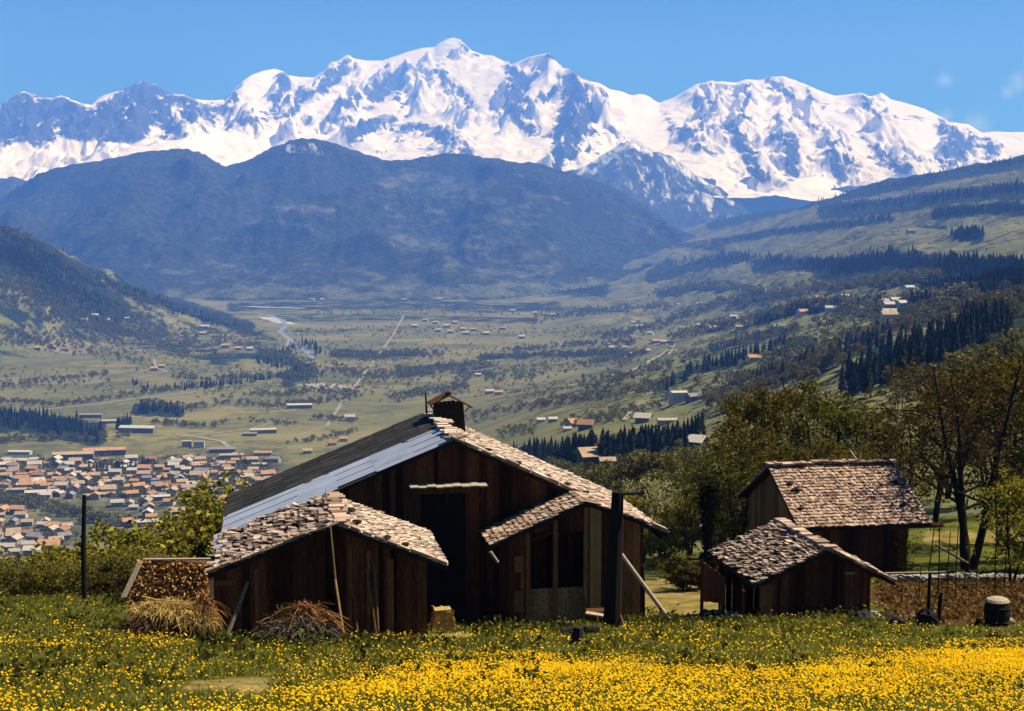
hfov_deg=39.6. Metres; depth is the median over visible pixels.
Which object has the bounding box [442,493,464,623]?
door
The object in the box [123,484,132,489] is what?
house
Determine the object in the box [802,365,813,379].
broadleaf tree
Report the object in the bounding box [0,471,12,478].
house
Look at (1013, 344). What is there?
broadleaf tree
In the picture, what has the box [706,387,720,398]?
broadleaf tree
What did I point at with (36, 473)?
house
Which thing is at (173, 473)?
house
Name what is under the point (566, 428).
house
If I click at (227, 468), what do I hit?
house
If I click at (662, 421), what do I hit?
house
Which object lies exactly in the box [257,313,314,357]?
river
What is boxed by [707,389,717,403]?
broadleaf tree
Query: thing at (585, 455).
chalet
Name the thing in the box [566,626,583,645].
tree stump
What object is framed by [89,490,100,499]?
house
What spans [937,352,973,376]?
broadleaf tree
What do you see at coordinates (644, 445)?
spruce tree
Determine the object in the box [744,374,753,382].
broadleaf tree
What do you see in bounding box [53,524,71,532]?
house
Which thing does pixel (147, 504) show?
house
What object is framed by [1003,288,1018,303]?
broadleaf tree
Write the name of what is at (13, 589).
bush
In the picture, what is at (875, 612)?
boulder
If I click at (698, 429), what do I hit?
spruce tree
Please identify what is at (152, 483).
house
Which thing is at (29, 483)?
house
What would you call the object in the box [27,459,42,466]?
house
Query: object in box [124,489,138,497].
house
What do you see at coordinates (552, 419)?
house
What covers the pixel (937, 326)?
spruce tree
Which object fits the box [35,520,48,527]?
house
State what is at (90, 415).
long hall
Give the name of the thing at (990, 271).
distant conifers
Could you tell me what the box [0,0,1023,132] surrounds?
sky
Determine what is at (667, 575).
bush
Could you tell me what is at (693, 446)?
broadleaf tree
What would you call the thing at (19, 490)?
long hall
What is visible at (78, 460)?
house
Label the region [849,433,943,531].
broadleaf tree
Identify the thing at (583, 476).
broadleaf tree
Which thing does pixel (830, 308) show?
house
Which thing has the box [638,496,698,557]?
broadleaf tree
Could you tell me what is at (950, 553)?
slanting rail
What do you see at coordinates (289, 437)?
road
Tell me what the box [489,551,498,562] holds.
loose plank
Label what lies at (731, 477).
broadleaf tree
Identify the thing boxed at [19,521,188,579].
bush
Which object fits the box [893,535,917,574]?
shrub
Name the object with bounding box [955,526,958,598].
bean pole
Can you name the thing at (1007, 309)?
spruce tree
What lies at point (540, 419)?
house
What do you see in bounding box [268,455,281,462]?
house
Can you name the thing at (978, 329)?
spruce tree
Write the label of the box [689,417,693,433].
spruce tree
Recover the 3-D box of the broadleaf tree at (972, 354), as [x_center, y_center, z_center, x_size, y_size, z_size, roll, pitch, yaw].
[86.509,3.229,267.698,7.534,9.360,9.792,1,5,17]
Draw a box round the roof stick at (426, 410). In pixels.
[425,393,427,413]
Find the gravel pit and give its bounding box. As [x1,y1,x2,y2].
[298,382,352,388]
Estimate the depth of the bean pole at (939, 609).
44.56 m
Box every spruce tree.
[563,435,568,460]
[568,433,578,461]
[572,439,577,462]
[582,434,585,446]
[586,429,591,446]
[589,432,594,446]
[598,430,603,457]
[601,438,606,456]
[606,436,611,456]
[613,437,619,462]
[617,438,621,459]
[621,426,626,445]
[621,434,626,455]
[626,430,630,453]
[629,430,634,451]
[638,431,643,450]
[642,433,647,448]
[644,431,650,452]
[649,430,652,450]
[652,428,658,451]
[652,428,658,453]
[657,431,664,451]
[665,429,670,450]
[666,426,671,449]
[672,430,676,448]
[683,427,689,449]
[686,418,689,433]
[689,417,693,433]
[693,413,703,434]
[700,411,707,435]
[779,359,786,381]
[837,363,846,390]
[844,352,850,378]
[846,357,851,384]
[847,362,855,388]
[856,359,860,383]
[856,360,864,392]
[860,351,864,363]
[862,363,872,393]
[863,357,873,388]
[866,341,872,362]
[870,365,874,387]
[872,358,877,383]
[875,355,880,382]
[878,360,884,383]
[881,360,888,386]
[888,331,893,346]
[888,350,893,374]
[894,335,898,356]
[894,341,906,385]
[903,330,907,342]
[906,330,910,359]
[907,338,913,368]
[907,347,919,384]
[913,320,916,334]
[917,339,924,374]
[919,328,924,341]
[924,321,929,342]
[925,346,930,364]
[928,332,931,351]
[929,318,933,341]
[929,338,933,362]
[930,341,937,362]
[931,353,934,365]
[934,319,938,340]
[935,331,945,362]
[937,328,941,350]
[944,321,949,340]
[948,321,961,351]
[948,322,960,353]
[949,319,953,344]
[958,317,962,340]
[960,314,973,349]
[965,298,968,310]
[969,314,976,345]
[975,305,979,321]
[975,315,981,337]
[975,319,981,343]
[978,313,989,344]
[980,307,984,327]
[984,299,990,316]
[985,313,990,341]
[989,306,996,334]
[990,303,1000,330]
[997,311,1004,334]
[1002,312,1010,340]
[1004,294,1009,316]
[1009,310,1014,331]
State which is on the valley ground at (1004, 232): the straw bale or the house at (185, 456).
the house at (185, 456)
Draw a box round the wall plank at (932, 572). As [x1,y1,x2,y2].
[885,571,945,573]
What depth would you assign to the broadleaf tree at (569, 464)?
553.31 m
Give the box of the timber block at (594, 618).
[585,608,603,624]
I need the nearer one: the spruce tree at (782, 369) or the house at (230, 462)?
the spruce tree at (782, 369)
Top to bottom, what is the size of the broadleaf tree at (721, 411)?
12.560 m
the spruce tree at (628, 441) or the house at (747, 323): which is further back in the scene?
the house at (747, 323)
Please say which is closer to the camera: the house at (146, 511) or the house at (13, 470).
the house at (146, 511)
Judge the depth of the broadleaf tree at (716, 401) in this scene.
877.81 m
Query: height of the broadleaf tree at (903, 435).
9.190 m
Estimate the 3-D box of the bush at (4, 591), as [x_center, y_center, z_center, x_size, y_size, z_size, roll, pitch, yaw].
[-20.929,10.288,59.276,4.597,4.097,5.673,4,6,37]
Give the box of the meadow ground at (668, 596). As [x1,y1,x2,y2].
[0,515,1023,710]
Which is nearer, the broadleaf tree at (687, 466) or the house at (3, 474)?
the broadleaf tree at (687, 466)
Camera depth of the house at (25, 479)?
1882.03 m
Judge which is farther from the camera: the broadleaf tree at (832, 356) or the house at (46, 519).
the house at (46, 519)
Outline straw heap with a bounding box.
[111,591,233,637]
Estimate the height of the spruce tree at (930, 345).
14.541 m
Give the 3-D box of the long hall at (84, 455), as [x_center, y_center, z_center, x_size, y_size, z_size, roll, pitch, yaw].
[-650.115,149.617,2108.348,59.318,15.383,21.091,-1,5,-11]
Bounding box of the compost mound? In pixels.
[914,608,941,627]
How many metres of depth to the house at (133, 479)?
1898.83 m
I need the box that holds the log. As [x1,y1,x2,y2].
[561,625,599,634]
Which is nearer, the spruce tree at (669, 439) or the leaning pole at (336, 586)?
the leaning pole at (336, 586)
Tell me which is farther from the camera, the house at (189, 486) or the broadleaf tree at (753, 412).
the house at (189, 486)
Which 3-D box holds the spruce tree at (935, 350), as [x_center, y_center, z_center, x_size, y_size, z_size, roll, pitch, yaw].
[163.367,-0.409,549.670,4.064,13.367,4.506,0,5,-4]
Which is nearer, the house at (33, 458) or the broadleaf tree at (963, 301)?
the broadleaf tree at (963, 301)
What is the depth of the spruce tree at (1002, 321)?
602.60 m
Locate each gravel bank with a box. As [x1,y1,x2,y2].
[247,306,289,307]
[259,317,295,323]
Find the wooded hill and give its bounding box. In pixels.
[0,138,695,301]
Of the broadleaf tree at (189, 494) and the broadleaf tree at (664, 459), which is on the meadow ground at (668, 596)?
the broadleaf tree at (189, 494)
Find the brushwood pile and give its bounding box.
[247,597,355,643]
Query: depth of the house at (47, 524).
1593.79 m
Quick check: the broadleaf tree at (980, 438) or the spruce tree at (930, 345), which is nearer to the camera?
the broadleaf tree at (980, 438)
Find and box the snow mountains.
[0,38,1023,200]
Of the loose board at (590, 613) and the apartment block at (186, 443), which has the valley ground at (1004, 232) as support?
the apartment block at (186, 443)
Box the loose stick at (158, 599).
[142,596,177,601]
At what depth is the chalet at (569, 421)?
1238.98 m
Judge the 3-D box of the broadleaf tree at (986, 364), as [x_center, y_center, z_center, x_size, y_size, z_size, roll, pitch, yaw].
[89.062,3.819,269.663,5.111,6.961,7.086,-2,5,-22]
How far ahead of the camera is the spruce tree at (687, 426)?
656.16 m
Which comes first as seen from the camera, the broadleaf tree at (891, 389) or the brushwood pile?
the brushwood pile
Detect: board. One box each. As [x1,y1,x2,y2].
[513,590,523,611]
[514,556,523,588]
[585,611,603,617]
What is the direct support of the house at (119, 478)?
on the valley ground at (1004, 232)
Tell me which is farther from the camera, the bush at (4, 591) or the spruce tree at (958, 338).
the spruce tree at (958, 338)
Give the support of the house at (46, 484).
on the valley ground at (1004, 232)
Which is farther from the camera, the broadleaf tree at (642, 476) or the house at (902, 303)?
the house at (902, 303)
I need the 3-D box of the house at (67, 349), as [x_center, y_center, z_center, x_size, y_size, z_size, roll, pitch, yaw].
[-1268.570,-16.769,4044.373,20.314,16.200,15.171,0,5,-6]
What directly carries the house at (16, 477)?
on the valley ground at (1004, 232)
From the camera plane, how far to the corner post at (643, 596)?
51.31 m
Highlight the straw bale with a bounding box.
[429,605,456,632]
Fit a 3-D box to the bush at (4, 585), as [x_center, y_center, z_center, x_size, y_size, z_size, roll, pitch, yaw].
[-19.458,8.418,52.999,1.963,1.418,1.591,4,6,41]
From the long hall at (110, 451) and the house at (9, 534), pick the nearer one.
the house at (9, 534)
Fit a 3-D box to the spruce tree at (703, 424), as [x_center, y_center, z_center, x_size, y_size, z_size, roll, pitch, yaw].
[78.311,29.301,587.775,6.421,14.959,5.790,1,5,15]
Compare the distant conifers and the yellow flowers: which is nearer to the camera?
the yellow flowers
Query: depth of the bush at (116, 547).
62.14 m
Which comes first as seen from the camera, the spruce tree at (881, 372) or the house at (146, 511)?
the spruce tree at (881, 372)
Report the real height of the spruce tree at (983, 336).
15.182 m
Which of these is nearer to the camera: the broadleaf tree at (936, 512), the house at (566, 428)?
the broadleaf tree at (936, 512)
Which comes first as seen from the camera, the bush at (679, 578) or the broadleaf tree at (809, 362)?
the bush at (679, 578)
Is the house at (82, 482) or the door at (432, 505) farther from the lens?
the house at (82, 482)
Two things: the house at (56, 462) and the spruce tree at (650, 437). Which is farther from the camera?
the house at (56, 462)
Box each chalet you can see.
[564,417,580,427]
[573,444,601,465]
[576,418,595,431]
[633,411,653,423]
[679,433,711,447]
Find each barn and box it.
[221,391,669,624]
[738,451,942,577]
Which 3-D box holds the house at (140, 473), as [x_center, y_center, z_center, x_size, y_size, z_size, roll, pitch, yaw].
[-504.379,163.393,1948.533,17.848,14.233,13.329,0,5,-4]
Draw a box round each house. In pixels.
[0,460,9,466]
[0,467,6,471]
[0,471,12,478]
[0,504,9,513]
[0,512,5,517]
[0,541,16,551]
[3,482,12,487]
[5,459,17,461]
[5,468,16,474]
[5,474,14,480]
[5,530,21,540]
[6,462,21,467]
[6,526,20,531]
[6,533,23,544]
[7,458,28,463]
[7,517,19,524]
[8,504,27,513]
[8,547,21,554]
[12,482,19,487]
[13,510,28,518]
[14,474,30,479]
[16,472,28,474]
[18,477,32,481]
[19,480,33,486]
[20,518,33,525]
[20,528,33,536]
[21,539,37,547]
[22,545,41,555]
[24,464,41,471]
[25,531,45,539]
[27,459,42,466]
[29,456,38,460]
[30,471,46,476]
[32,476,45,480]
[33,345,41,350]
[33,479,45,486]
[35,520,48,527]
[37,490,52,498]
[39,481,53,489]
[39,538,60,549]
[40,517,50,521]
[44,521,60,527]
[44,524,58,533]
[47,535,63,544]
[50,455,62,461]
[51,459,61,467]
[51,471,60,477]
[53,480,69,489]
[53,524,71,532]
[55,490,64,496]
[56,477,70,482]
[56,531,71,539]
[57,465,69,471]
[60,460,75,467]
[60,522,72,528]
[62,347,69,351]
[64,467,74,473]
[65,490,75,498]
[67,472,76,476]
[68,456,82,464]
[69,483,80,491]
[71,479,84,486]
[77,472,87,478]
[80,475,91,482]
[81,464,93,470]
[88,471,100,478]
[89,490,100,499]
[91,485,100,492]
[99,479,115,483]
[100,484,116,491]
[100,492,106,496]
[106,490,115,496]
[108,468,122,475]
[110,498,124,506]
[112,476,125,483]
[121,516,134,526]
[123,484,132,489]
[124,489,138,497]
[125,454,137,460]
[125,499,134,506]
[126,467,136,473]
[129,478,139,483]
[129,504,138,509]
[131,481,144,489]
[136,469,150,476]
[137,463,152,471]
[140,496,152,505]
[141,474,151,479]
[141,484,150,491]
[141,507,153,517]
[143,489,157,494]
[143,501,154,509]
[145,455,156,461]
[145,512,157,518]
[150,366,157,370]
[150,481,162,486]
[154,464,164,469]
[155,482,169,490]
[156,474,166,480]
[162,497,175,505]
[167,462,179,468]
[167,485,178,495]
[168,470,181,478]
[168,507,184,515]
[169,457,182,463]
[171,482,184,486]
[174,473,184,479]
[175,464,184,470]
[175,478,187,482]
[181,454,193,459]
[181,466,190,472]
[181,483,195,492]
[182,457,193,464]
[189,470,206,479]
[191,460,206,470]
[193,466,210,474]
[194,455,205,460]
[198,474,207,479]
[208,461,219,469]
[209,469,217,475]
[211,486,223,494]
[221,343,228,347]
[221,464,231,467]
[223,466,234,471]
[226,460,235,465]
[231,458,239,462]
[239,472,253,480]
[242,432,256,435]
[246,456,258,463]
[248,466,258,469]
[251,462,267,466]
[254,451,271,455]
[255,477,266,482]
[260,469,275,476]
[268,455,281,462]
[303,447,312,453]
[327,440,336,445]
[339,436,347,441]
[344,413,354,420]
[485,389,493,394]
[494,390,502,394]
[536,417,545,423]
[548,416,557,422]
[562,425,571,432]
[598,455,616,466]
[651,338,659,343]
[656,418,677,425]
[659,339,666,344]
[685,392,701,402]
[735,325,743,330]
[745,320,752,325]
[746,353,760,362]
[773,323,786,332]
[796,308,807,316]
[824,305,836,313]
[879,310,898,321]
[882,301,894,307]
[883,308,896,310]
[895,299,908,308]
[903,284,914,290]
[905,229,915,233]
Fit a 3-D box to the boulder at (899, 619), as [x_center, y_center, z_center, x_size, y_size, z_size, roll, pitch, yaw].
[12.052,8.290,44.246,0.612,0.348,0.420,0,5,0]
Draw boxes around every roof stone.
[347,507,355,511]
[352,519,361,523]
[383,535,391,539]
[791,487,799,491]
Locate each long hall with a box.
[6,487,32,493]
[7,450,32,454]
[24,489,59,495]
[52,451,94,459]
[79,413,102,417]
[82,447,126,455]
[99,419,115,423]
[118,425,157,432]
[129,518,161,527]
[142,494,169,500]
[209,447,236,452]
[219,453,243,458]
[249,428,276,433]
[287,403,311,408]
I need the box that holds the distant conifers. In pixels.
[0,155,1023,472]
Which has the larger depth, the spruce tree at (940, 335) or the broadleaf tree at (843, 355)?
the broadleaf tree at (843, 355)
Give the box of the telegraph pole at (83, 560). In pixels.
[81,495,86,599]
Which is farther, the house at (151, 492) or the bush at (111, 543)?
the house at (151, 492)
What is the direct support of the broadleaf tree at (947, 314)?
on the valley ground at (1004, 232)
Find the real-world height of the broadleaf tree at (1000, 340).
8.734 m
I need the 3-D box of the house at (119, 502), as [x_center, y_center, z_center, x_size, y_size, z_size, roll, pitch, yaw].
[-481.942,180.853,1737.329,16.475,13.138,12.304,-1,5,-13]
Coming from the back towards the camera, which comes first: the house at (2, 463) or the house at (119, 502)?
the house at (2, 463)
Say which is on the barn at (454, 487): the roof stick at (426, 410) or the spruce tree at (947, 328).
the roof stick at (426, 410)
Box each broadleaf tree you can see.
[145,482,221,554]
[148,476,236,532]
[152,469,252,554]
[555,460,564,467]
[562,461,573,469]
[570,467,583,474]
[577,462,585,471]
[578,472,590,479]
[579,461,594,475]
[584,471,599,482]
[587,460,613,478]
[594,468,638,490]
[594,472,614,489]
[602,479,628,491]
[610,463,630,488]
[611,454,649,482]
[619,481,666,556]
[621,476,686,561]
[626,456,651,479]
[628,452,645,482]
[629,454,669,480]
[632,470,682,494]
[634,452,657,472]
[642,468,661,481]
[650,453,685,475]
[651,460,685,491]
[653,452,729,543]
[653,473,677,489]
[656,453,680,473]
[657,456,690,493]
[672,439,683,451]
[675,444,703,469]
[677,441,770,546]
[678,447,701,468]
[684,408,790,537]
[684,451,713,469]
[699,448,715,474]
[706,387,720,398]
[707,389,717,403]
[708,397,724,417]
[713,366,811,532]
[716,369,859,463]
[717,402,731,422]
[721,391,735,402]
[730,378,739,384]
[732,372,746,380]
[732,429,811,529]
[733,389,748,406]
[737,377,750,388]
[741,383,750,397]
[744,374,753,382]
[748,381,763,390]
[760,431,857,464]
[761,377,780,389]
[765,375,780,385]
[776,360,791,370]
[778,372,789,380]
[780,379,889,463]
[787,362,799,378]
[788,369,804,384]
[801,358,820,377]
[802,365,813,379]
[806,352,823,360]
[807,407,924,495]
[813,328,832,338]
[819,354,831,367]
[822,352,844,363]
[826,346,840,367]
[829,439,884,463]
[832,359,846,370]
[837,352,847,368]
[843,346,1023,569]
[849,323,859,333]
[849,342,867,360]
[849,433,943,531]
[857,328,866,338]
[863,388,969,536]
[876,378,918,411]
[881,365,893,380]
[885,322,898,330]
[886,366,918,408]
[892,348,1010,522]
[898,366,922,385]
[899,317,916,336]
[901,308,916,316]
[906,304,917,315]
[906,362,938,374]
[908,315,921,328]
[910,311,927,325]
[910,372,992,498]
[914,368,965,399]
[915,369,932,390]
[917,307,932,318]
[918,303,937,312]
[922,343,1023,543]
[925,303,938,313]
[928,312,947,324]
[932,351,974,385]
[933,311,948,322]
[936,303,952,313]
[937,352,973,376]
[938,300,952,309]
[940,364,1023,498]
[945,311,954,321]
[951,350,1023,536]
[954,300,965,313]
[955,347,1023,512]
[956,303,979,312]
[956,348,991,371]
[958,343,981,357]
[963,293,987,307]
[963,343,1002,369]
[964,360,981,380]
[967,479,1023,581]
[973,359,991,376]
[974,466,1023,559]
[977,341,1001,357]
[978,342,1003,361]
[986,289,1002,294]
[987,291,1004,310]
[988,295,1005,310]
[989,333,1003,341]
[994,334,1009,350]
[998,279,1010,290]
[998,327,1023,359]
[999,345,1022,360]
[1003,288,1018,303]
[1004,295,1023,315]
[1007,285,1023,299]
[1015,292,1023,300]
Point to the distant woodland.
(750, 294)
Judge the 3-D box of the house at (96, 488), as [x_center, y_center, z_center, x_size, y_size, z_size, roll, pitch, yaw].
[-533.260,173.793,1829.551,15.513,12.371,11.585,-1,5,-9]
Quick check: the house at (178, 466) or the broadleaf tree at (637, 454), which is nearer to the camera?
the broadleaf tree at (637, 454)
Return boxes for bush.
[0,533,93,595]
[0,539,188,592]
[0,546,101,596]
[0,554,66,596]
[0,558,51,596]
[0,566,15,588]
[18,559,76,595]
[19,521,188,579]
[31,515,209,565]
[32,551,101,596]
[39,568,117,596]
[58,502,225,556]
[77,553,131,596]
[86,503,209,557]
[91,546,162,597]
[92,540,154,595]
[107,547,196,592]
[121,550,210,560]
[150,537,210,557]
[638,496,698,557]
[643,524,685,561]
[645,551,715,590]
[657,565,681,583]
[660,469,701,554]
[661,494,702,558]
[679,554,721,588]
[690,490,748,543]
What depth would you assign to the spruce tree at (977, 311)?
703.26 m
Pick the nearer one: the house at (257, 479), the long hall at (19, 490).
the long hall at (19, 490)
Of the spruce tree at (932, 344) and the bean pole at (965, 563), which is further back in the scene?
the spruce tree at (932, 344)
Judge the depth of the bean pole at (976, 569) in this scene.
57.00 m
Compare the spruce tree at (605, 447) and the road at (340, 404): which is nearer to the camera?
the spruce tree at (605, 447)
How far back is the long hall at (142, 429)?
2390.22 m
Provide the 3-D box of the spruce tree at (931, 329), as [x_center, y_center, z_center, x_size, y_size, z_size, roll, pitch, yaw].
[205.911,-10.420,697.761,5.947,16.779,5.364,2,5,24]
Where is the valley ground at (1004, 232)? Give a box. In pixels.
[0,154,1023,577]
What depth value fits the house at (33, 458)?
2073.99 m
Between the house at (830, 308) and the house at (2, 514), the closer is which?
the house at (2, 514)
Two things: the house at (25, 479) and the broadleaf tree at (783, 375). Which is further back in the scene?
the house at (25, 479)
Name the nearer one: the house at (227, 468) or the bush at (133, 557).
the bush at (133, 557)
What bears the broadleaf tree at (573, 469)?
on the valley ground at (1004, 232)
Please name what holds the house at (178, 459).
on the valley ground at (1004, 232)
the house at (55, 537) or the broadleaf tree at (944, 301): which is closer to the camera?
the broadleaf tree at (944, 301)
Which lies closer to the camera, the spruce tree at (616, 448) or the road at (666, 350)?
the spruce tree at (616, 448)
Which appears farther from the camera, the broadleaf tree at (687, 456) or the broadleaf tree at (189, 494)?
the broadleaf tree at (687, 456)
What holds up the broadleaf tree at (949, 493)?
on the valley ground at (1004, 232)
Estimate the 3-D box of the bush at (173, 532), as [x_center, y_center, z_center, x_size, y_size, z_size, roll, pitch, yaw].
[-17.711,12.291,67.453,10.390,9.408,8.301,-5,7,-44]
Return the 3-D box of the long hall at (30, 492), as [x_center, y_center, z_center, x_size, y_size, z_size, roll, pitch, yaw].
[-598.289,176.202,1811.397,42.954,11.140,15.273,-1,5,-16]
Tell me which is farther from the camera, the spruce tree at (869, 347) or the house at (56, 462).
the house at (56, 462)
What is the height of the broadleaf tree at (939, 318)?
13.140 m
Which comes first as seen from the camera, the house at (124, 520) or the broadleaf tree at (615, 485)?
the broadleaf tree at (615, 485)
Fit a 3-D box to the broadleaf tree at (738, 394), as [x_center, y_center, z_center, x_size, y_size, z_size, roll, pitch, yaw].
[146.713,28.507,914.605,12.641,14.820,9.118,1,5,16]
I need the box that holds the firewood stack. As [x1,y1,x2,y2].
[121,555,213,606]
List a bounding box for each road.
[13,392,192,411]
[90,359,167,382]
[174,418,285,437]
[176,434,241,459]
[246,426,326,444]
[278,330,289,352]
[325,315,403,425]
[473,343,675,402]
[622,403,640,419]
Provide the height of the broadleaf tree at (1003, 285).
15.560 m
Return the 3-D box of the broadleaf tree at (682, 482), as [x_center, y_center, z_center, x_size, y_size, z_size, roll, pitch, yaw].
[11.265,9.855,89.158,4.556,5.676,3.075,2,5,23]
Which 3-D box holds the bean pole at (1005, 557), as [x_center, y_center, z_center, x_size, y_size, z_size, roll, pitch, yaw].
[19.972,8.211,57.486,0.174,2.682,0.050,-2,5,-21]
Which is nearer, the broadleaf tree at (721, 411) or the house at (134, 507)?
the broadleaf tree at (721, 411)
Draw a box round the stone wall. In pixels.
[888,572,1023,582]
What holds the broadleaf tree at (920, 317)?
on the valley ground at (1004, 232)
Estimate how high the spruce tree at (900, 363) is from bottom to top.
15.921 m
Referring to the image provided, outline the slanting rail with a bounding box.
[935,543,967,563]
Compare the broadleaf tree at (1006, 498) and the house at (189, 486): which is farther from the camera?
the house at (189, 486)
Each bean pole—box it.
[919,567,920,598]
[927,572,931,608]
[928,526,934,570]
[937,526,939,593]
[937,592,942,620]
[947,530,950,591]
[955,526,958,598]
[964,537,966,588]
[976,544,977,588]
[994,530,996,591]
[1004,526,1008,585]
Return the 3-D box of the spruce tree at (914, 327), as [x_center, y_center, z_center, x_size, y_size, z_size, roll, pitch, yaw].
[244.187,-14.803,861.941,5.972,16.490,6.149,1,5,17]
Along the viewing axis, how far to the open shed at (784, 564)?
48.36 m
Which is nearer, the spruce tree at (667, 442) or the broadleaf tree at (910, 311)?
the spruce tree at (667, 442)
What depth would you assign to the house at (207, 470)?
1952.65 m
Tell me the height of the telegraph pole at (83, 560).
4.061 m
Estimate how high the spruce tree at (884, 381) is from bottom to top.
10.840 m
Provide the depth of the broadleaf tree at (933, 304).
1227.90 m
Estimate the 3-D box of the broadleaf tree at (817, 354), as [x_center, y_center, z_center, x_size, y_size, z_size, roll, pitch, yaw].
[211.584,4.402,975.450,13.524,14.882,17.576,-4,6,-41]
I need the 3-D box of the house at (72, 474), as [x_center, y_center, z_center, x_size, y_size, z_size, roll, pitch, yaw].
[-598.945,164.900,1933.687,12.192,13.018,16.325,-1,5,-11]
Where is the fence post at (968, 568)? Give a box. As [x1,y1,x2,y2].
[966,563,969,572]
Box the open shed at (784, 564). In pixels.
[700,518,897,618]
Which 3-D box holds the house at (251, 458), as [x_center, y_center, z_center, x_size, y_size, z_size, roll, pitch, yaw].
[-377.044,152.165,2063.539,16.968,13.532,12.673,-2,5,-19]
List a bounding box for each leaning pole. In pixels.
[226,581,249,634]
[329,527,344,631]
[350,575,357,631]
[366,568,376,636]
[373,563,379,634]
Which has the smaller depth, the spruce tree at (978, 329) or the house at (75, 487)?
the spruce tree at (978, 329)
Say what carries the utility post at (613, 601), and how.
on the meadow ground at (668, 596)
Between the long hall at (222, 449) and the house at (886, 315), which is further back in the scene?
the long hall at (222, 449)
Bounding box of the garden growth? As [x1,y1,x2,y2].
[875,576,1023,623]
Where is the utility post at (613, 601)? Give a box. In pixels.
[603,489,645,627]
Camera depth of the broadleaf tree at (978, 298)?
825.96 m
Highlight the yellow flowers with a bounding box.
[0,571,1023,710]
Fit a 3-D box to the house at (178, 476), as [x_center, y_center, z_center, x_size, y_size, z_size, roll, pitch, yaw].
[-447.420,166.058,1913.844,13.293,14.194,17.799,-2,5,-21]
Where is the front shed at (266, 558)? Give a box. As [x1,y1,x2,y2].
[204,492,447,636]
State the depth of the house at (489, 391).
2706.13 m
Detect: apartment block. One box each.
[182,440,192,446]
[193,440,204,447]
[668,390,687,405]
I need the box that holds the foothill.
[0,142,861,229]
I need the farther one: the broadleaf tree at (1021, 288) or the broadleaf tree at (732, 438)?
the broadleaf tree at (1021, 288)
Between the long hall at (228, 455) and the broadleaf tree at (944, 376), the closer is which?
the broadleaf tree at (944, 376)
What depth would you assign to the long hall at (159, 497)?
1773.92 m
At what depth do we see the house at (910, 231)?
4603.08 m
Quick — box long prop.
[622,552,669,617]
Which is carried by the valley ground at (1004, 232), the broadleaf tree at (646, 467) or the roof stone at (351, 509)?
the broadleaf tree at (646, 467)
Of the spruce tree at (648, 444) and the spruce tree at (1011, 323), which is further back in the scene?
the spruce tree at (1011, 323)
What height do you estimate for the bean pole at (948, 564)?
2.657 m
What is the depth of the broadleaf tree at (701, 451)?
247.84 m
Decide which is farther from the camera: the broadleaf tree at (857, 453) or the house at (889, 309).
the house at (889, 309)
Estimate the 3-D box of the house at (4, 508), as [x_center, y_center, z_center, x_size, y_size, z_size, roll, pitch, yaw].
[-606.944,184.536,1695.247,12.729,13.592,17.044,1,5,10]
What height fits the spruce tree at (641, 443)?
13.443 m
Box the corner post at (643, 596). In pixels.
[642,565,644,615]
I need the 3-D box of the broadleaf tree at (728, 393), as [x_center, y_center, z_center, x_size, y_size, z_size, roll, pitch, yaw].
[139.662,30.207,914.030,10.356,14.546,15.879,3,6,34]
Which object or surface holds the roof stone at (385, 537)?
on the front shed at (266, 558)
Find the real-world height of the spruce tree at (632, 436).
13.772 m
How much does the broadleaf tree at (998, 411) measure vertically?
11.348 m
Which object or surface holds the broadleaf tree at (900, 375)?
on the valley ground at (1004, 232)
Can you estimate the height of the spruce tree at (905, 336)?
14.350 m
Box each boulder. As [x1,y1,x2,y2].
[696,609,719,618]
[714,609,724,614]
[723,610,740,618]
[849,611,874,621]
[870,610,880,617]
[880,614,894,620]
[889,615,908,624]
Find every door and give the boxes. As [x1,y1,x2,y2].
[420,494,441,622]
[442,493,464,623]
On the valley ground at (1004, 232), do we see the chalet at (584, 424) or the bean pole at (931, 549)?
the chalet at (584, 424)
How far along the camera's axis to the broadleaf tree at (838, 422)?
79.93 m
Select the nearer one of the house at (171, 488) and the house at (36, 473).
the house at (171, 488)
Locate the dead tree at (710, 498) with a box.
[697,480,724,585]
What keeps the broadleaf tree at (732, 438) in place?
on the meadow ground at (668, 596)
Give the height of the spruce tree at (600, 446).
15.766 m
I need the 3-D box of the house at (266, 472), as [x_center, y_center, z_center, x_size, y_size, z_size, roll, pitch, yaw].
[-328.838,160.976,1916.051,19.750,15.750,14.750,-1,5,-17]
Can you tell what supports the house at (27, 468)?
on the valley ground at (1004, 232)
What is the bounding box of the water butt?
[984,596,1010,626]
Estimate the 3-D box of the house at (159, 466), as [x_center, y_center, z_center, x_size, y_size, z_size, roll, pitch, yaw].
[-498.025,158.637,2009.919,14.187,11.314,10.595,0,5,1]
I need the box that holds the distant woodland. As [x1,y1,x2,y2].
[0,224,1023,542]
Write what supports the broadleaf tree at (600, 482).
on the valley ground at (1004, 232)
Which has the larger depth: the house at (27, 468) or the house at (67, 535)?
the house at (27, 468)
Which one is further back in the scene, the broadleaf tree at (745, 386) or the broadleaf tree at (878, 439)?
the broadleaf tree at (745, 386)

